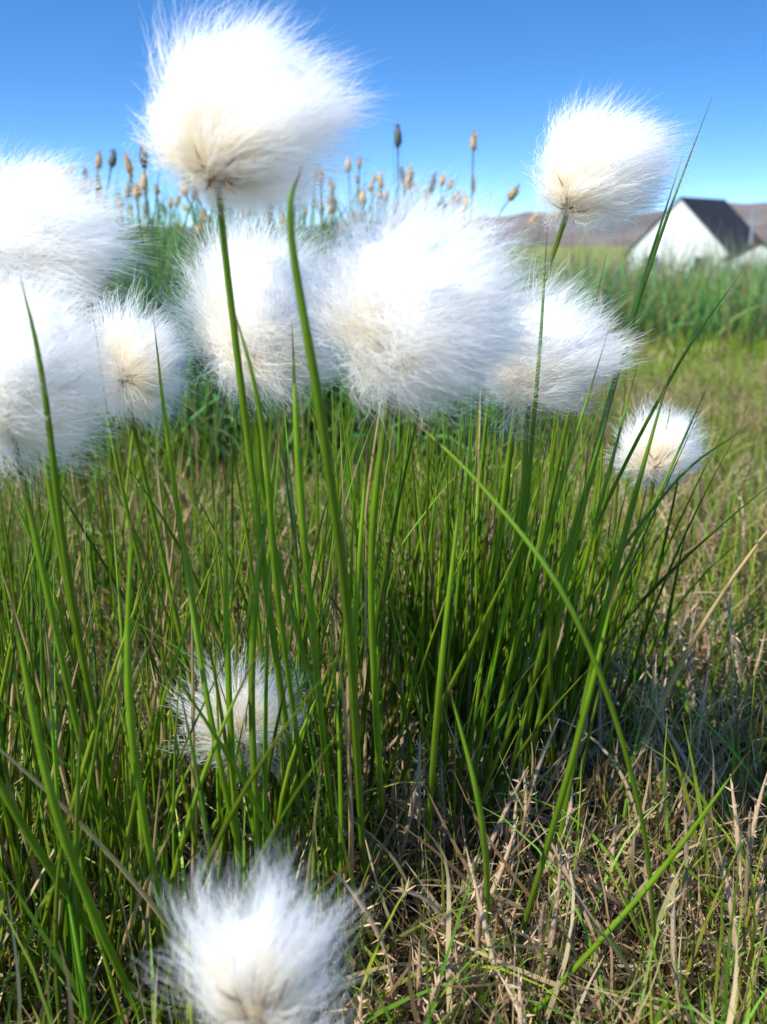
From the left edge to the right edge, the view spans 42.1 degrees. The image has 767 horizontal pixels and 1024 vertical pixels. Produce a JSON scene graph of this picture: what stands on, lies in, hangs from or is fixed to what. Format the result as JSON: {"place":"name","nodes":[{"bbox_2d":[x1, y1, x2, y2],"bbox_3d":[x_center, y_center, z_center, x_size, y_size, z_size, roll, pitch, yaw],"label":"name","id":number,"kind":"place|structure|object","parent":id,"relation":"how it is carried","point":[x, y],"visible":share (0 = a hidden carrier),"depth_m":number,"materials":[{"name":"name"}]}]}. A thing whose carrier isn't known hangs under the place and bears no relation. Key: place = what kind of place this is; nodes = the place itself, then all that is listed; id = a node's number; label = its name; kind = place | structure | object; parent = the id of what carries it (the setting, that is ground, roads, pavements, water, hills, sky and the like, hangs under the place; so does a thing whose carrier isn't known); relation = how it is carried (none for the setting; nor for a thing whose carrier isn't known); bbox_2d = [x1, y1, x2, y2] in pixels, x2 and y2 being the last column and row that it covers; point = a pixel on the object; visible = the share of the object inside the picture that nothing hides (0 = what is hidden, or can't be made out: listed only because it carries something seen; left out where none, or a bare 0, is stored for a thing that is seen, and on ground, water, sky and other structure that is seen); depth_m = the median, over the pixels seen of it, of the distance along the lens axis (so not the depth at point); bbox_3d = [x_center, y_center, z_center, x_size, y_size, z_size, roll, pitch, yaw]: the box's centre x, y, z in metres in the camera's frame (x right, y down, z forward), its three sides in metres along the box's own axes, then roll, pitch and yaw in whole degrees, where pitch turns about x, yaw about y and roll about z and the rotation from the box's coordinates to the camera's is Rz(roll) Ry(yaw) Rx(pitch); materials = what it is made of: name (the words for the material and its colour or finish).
{"place":"outdoors","nodes":[
{"label":"outdoors","id":0,"kind":"place"},
{"bbox_2d":[0,246,766,1023],"bbox_3d":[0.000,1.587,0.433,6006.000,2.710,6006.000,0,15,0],"label":"ground","id":1,"kind":"structure","parent":0,"point":[676,790],"depth_m":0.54,"materials":[{"name":"green plant"}]},
{"bbox_2d":[0,235,156,934],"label":"cottongrass plant","id":2,"kind":"object","parent":1,"relation":"on","point":[66,354],"visible":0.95,"depth_m":0.30,"materials":[{"name":"white plant"}]},
{"bbox_2d":[0,125,176,857],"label":"cottongrass plant","id":3,"kind":"object","parent":1,"relation":"on","point":[68,231],"visible":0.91,"depth_m":0.32,"materials":[{"name":"white plant"}]},
{"bbox_2d":[76,266,210,743],"bbox_3d":[-0.111,0.028,0.477,0.074,0.296,0.097,0,15,0],"label":"cottongrass plant","id":4,"kind":"object","parent":1,"relation":"on","point":[145,331],"visible":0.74,"depth_m":0.43,"materials":[{"name":"white plant"}]},
{"bbox_2d":[144,635,324,892],"bbox_3d":[-0.061,0.120,0.429,0.078,0.144,0.072,0,15,0],"label":"cottongrass plant","id":5,"kind":"object","parent":1,"relation":"on","point":[240,706],"visible":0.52,"depth_m":0.41,"materials":[{"name":"white plant"}]},
{"bbox_2d":[128,828,377,1023],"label":"cottongrass plant","id":6,"kind":"object","parent":1,"relation":"on","point":[257,968],"visible":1,"depth_m":0.22,"materials":[{"name":"white plant"}]},
{"bbox_2d":[123,0,395,874],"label":"cottongrass plant","id":7,"kind":"object","parent":1,"relation":"on","point":[245,123],"visible":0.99,"depth_m":0.28,"materials":[{"name":"white plant"}]},
{"bbox_2d":[154,199,364,791],"bbox_3d":[-0.041,0.029,0.423,0.087,0.322,0.162,0,15,0],"label":"cottongrass plant","id":8,"kind":"object","parent":1,"relation":"on","point":[262,284],"visible":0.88,"depth_m":0.34,"materials":[{"name":"white plant"}]},
{"bbox_2d":[0,121,685,501],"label":"clump","id":9,"kind":"object","parent":1,"relation":"on","point":[160,271],"visible":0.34,"depth_m":1.28,"materials":[{"name":"plant"}]},
{"bbox_2d":[0,98,766,1023],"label":"cottongrass leaves","id":10,"kind":"object","parent":1,"relation":"on","point":[424,622],"visible":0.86,"depth_m":0.45,"materials":[{"name":"green plant"}]},
{"bbox_2d":[274,143,582,842],"bbox_3d":[-0.004,0.039,0.377,0.094,0.329,0.174,-7,17,-25],"label":"cottongrass plant","id":11,"kind":"object","parent":1,"relation":"on","point":[411,298],"visible":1,"depth_m":0.29,"materials":[{"name":"white plant"}]},
{"bbox_2d":[215,452,766,1023],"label":"dry grass spikes","id":12,"kind":"object","parent":1,"relation":"on","point":[509,848],"visible":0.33,"depth_m":0.43,"materials":[{"name":"beige plant"}]},
{"bbox_2d":[461,250,654,792],"bbox_3d":[0.052,0.033,0.453,0.079,0.299,0.124,-12,19,-37],"label":"cottongrass plant","id":13,"kind":"object","parent":1,"relation":"on","point":[580,360],"visible":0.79,"depth_m":0.40,"materials":[{"name":"white plant"}]},
{"bbox_2d":[468,79,705,748],"bbox_3d":[0.063,-0.004,0.467,0.073,0.364,0.166,-9,18,-31],"label":"cottongrass plant","id":14,"kind":"object","parent":1,"relation":"on","point":[596,171],"visible":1,"depth_m":0.38,"materials":[{"name":"white plant"}]},
{"bbox_2d":[595,383,713,714],"bbox_3d":[0.150,0.038,0.569,0.075,0.229,0.059,0,15,0],"label":"cottongrass plant","id":15,"kind":"object","parent":1,"relation":"on","point":[665,444],"visible":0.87,"depth_m":0.54,"materials":[{"name":"white plant"}]},
{"bbox_2d":[628,199,729,286],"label":"walls","id":16,"kind":"structure","parent":1,"relation":"on","point":[684,213],"depth_m":59.57,"materials":[{"name":"white paint"}]},
{"bbox_2d":[624,197,679,255],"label":"roof","id":17,"kind":"structure","parent":16,"relation":"attached to","point":[649,229],"depth_m":60.83,"materials":[{"name":"grey"}]},
{"bbox_2d":[694,256,708,271],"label":"window frame","id":18,"kind":"object","parent":16,"relation":"attached to","point":[701,257],"visible":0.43,"depth_m":58.94,"materials":[{"name":"white"}]},
{"bbox_2d":[680,197,764,253],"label":"roof","id":19,"kind":"structure","parent":16,"relation":"attached to","point":[733,222],"depth_m":60.16,"materials":[{"name":"black"}]},
{"bbox_2d":[724,243,766,282],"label":"white shed","id":20,"kind":"structure","parent":1,"relation":"on","point":[750,252],"depth_m":48.56,"materials":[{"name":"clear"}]},
{"bbox_2d":[748,207,759,244],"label":"utility pole","id":21,"kind":"object","parent":1,"relation":"on","point":[753,211],"visible":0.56,"depth_m":52.78,"materials":[{"name":"grey"}]},
{"bbox_2d":[0,0,766,228],"label":"sky","id":22,"kind":"structure","parent":0,"point":[69,69],"materials":[{"name":"blue"}]},
{"bbox_2d":[107,202,766,246],"bbox_3d":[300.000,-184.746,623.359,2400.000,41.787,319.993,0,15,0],"label":"hills","id":23,"kind":"structure","parent":0,"point":[741,209],"depth_m":592.55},
{"bbox_2d":[124,209,766,352],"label":"meadow grass","id":24,"kind":"structure","parent":0,"point":[668,300],"depth_m":3.08,"materials":[{"name":"green plant"}]},
{"bbox_2d":[647,257,656,268],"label":"window pane","id":25,"kind":"object","parent":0,"point":[654,262],"visible":0.36,"depth_m":61.05,"materials":[{"name":"grey glass"}]},
{"bbox_2d":[695,258,704,268],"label":"window pane","id":26,"kind":"object","parent":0,"point":[699,262],"visible":0.14,"depth_m":59.08,"materials":[{"name":"grey glass"}]}
]}

